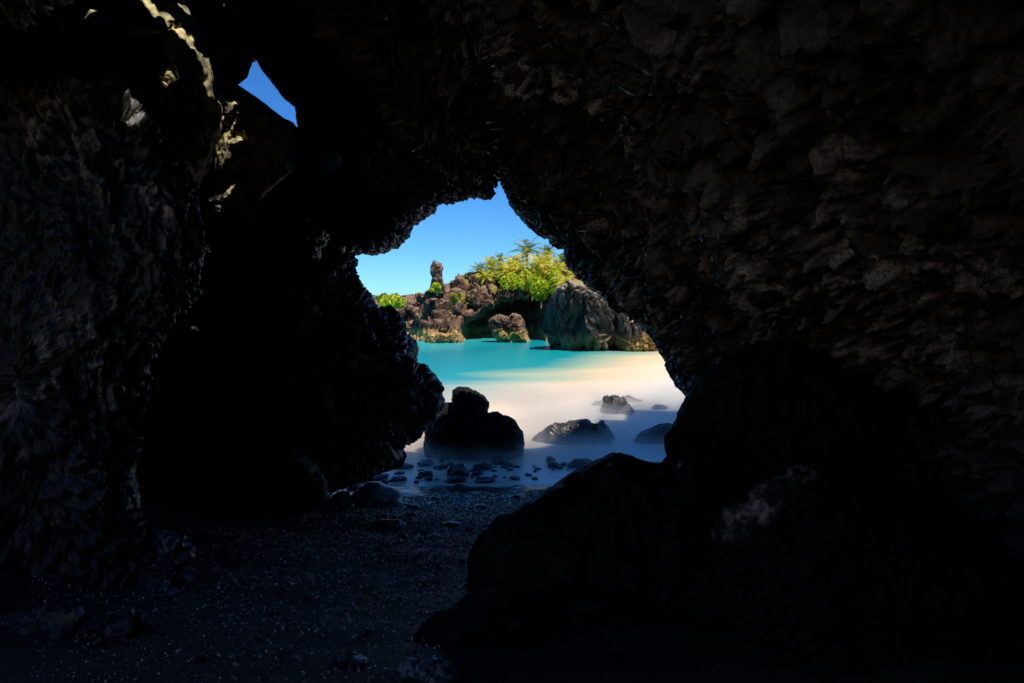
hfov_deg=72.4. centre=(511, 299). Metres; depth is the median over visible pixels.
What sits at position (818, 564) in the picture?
boulder
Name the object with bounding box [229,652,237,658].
stone
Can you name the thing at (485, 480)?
stone
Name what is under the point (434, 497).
stone
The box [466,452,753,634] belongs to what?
boulder
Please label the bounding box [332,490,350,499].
stone
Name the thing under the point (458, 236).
sky
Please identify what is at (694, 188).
cave
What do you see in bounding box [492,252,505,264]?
palm tree
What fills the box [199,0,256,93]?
boulder
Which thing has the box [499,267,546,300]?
shrub
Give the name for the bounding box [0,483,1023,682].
beach
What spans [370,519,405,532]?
stone
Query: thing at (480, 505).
stone
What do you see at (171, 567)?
boulder
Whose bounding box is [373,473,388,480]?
stone
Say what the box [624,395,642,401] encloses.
sea rock
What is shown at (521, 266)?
palm tree
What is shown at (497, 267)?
palm tree
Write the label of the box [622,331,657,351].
shore rock
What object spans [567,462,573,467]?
stone
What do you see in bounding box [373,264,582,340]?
cliff
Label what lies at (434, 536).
stone
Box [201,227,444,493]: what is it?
cave wall
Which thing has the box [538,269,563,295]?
shrub
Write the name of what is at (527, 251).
palm tree
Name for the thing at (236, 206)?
boulder
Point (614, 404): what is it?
sea rock
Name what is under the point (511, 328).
shore rock
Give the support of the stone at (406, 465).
in the sea
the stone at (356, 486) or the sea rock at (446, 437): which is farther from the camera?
the sea rock at (446, 437)
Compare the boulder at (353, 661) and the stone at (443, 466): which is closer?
the boulder at (353, 661)
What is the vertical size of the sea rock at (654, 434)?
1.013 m
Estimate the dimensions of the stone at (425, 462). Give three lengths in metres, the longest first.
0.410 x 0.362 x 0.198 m
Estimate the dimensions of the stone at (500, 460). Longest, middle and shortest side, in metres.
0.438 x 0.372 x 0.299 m
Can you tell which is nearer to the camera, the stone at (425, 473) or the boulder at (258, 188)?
the boulder at (258, 188)
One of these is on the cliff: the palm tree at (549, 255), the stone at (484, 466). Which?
the palm tree at (549, 255)
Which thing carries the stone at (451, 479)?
on the beach
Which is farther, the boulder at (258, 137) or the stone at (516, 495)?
the stone at (516, 495)
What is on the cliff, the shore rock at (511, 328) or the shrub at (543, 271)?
the shrub at (543, 271)
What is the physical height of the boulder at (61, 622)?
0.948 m
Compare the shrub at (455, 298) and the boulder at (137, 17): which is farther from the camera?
the shrub at (455, 298)
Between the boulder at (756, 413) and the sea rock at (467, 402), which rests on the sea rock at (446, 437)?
the sea rock at (467, 402)
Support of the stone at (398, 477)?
on the beach
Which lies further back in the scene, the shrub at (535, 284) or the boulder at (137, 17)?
the shrub at (535, 284)
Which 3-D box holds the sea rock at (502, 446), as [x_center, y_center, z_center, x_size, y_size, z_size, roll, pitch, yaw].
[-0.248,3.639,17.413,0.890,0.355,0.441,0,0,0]
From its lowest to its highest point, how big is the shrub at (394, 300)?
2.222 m
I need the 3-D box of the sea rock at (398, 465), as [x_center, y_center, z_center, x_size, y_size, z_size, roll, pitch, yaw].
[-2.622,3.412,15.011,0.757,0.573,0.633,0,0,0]
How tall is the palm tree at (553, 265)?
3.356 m
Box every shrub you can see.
[374,292,385,307]
[379,292,406,308]
[429,282,440,295]
[449,292,461,307]
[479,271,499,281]
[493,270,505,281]
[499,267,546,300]
[517,274,551,307]
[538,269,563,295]
[539,260,564,275]
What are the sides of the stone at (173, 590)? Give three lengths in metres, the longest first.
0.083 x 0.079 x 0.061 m
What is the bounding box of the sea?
[362,337,684,486]
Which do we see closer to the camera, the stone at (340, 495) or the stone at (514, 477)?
the stone at (340, 495)
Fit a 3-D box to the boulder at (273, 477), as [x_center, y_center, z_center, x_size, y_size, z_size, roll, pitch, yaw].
[-3.033,2.304,9.010,1.428,1.099,1.129,0,0,0]
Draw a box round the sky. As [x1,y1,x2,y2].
[238,61,563,295]
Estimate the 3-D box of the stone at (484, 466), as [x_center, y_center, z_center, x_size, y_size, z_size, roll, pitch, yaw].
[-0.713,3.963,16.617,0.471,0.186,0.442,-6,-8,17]
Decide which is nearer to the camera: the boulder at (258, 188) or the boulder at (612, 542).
the boulder at (612, 542)
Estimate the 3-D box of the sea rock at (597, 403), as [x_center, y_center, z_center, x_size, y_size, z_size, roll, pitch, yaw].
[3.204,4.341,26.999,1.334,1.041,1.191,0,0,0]
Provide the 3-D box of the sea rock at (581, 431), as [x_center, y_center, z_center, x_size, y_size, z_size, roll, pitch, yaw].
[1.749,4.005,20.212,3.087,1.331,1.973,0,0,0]
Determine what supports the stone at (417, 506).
on the beach
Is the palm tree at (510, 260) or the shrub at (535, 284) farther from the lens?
the palm tree at (510, 260)
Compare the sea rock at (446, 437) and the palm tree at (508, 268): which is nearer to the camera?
the sea rock at (446, 437)
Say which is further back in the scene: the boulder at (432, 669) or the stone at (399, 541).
the stone at (399, 541)
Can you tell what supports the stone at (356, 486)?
on the beach
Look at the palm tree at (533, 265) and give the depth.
71.67 m
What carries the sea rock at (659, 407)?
in the sea
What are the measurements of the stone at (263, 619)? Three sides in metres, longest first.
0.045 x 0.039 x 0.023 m
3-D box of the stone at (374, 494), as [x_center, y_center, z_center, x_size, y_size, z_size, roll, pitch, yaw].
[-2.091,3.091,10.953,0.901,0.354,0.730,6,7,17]
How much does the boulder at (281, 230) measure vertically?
0.964 m
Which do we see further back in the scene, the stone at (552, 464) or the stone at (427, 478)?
the stone at (552, 464)
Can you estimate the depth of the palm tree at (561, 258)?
77.82 m
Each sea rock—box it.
[385,450,406,471]
[423,411,524,460]
[439,402,451,414]
[450,386,488,420]
[484,439,518,452]
[531,419,616,444]
[590,400,602,405]
[599,395,634,414]
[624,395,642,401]
[633,423,671,443]
[651,404,668,409]
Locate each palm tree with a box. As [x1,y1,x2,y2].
[467,261,490,280]
[476,268,494,284]
[478,254,503,270]
[491,262,509,275]
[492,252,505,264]
[493,262,519,285]
[501,255,528,271]
[506,236,544,266]
[509,257,530,277]
[523,255,554,274]
[526,263,545,276]
[534,243,558,261]
[535,250,558,262]
[540,258,573,280]
[549,271,581,292]
[551,253,564,262]
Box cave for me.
[0,0,1023,559]
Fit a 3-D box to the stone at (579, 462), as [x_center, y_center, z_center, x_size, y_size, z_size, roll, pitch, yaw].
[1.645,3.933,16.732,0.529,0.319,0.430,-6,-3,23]
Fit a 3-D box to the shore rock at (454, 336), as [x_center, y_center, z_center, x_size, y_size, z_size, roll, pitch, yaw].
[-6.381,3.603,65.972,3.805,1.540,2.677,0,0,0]
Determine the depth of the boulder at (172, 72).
7.68 m
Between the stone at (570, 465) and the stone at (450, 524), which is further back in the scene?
the stone at (570, 465)
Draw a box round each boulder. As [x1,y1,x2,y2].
[0,603,154,641]
[76,0,223,189]
[108,0,175,39]
[137,530,196,594]
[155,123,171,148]
[197,193,329,262]
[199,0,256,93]
[214,83,300,194]
[221,184,260,222]
[222,438,327,516]
[242,166,289,203]
[253,0,351,179]
[330,652,367,672]
[395,654,465,682]
[406,587,545,649]
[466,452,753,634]
[663,340,1005,553]
[709,461,1023,674]
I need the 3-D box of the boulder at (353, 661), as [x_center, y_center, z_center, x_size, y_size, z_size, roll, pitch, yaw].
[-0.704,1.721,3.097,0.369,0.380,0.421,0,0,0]
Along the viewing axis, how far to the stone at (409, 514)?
8.95 m
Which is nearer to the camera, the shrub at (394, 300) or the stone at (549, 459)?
the stone at (549, 459)
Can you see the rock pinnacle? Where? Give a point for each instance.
(436, 269)
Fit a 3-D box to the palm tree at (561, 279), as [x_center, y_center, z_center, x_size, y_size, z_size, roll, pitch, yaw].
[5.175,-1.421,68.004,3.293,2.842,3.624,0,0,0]
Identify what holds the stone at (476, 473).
on the sea
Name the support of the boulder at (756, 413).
on the beach
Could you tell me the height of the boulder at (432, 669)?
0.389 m
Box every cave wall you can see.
[0,57,205,590]
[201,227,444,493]
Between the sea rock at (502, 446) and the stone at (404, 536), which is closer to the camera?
the stone at (404, 536)
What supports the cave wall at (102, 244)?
attached to the cave
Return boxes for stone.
[167,587,179,595]
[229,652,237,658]
[260,617,268,621]
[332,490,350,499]
[346,483,360,490]
[351,481,403,507]
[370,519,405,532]
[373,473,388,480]
[391,475,406,480]
[395,538,402,543]
[397,462,413,468]
[400,533,407,538]
[407,512,415,516]
[412,504,419,508]
[417,459,433,465]
[418,471,432,476]
[424,476,432,480]
[428,533,440,538]
[430,496,440,499]
[438,464,448,468]
[440,521,460,527]
[442,475,468,483]
[446,463,469,475]
[471,470,482,475]
[473,462,491,469]
[474,477,495,482]
[475,504,487,507]
[492,455,509,464]
[509,476,520,479]
[512,494,520,497]
[546,456,555,462]
[547,461,559,467]
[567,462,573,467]
[571,458,591,468]
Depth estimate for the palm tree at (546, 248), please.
79.85 m
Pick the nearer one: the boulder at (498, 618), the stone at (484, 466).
the boulder at (498, 618)
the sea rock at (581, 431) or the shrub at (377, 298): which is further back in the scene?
the shrub at (377, 298)
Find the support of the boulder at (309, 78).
on the boulder at (258, 137)
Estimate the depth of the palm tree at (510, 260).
73.61 m
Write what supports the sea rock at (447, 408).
on the sea rock at (446, 437)
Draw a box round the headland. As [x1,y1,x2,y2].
[541,279,642,351]
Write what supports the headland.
in the sea
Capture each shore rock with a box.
[425,330,463,342]
[488,313,529,342]
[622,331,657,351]
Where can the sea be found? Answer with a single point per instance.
(533, 387)
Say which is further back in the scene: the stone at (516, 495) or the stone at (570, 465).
the stone at (570, 465)
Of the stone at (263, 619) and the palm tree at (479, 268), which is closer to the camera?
the stone at (263, 619)
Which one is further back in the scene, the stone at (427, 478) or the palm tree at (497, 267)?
the palm tree at (497, 267)
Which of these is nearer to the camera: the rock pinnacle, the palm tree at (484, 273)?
the rock pinnacle
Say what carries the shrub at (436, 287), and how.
on the cliff
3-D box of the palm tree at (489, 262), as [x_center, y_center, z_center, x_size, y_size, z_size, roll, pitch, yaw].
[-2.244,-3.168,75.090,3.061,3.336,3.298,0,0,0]
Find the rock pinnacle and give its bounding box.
[430,260,445,291]
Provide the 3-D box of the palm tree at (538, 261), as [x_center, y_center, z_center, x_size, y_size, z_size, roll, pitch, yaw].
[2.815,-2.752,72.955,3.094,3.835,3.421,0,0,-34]
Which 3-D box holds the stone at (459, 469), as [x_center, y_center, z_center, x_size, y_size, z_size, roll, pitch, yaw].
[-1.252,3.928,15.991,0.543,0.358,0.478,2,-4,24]

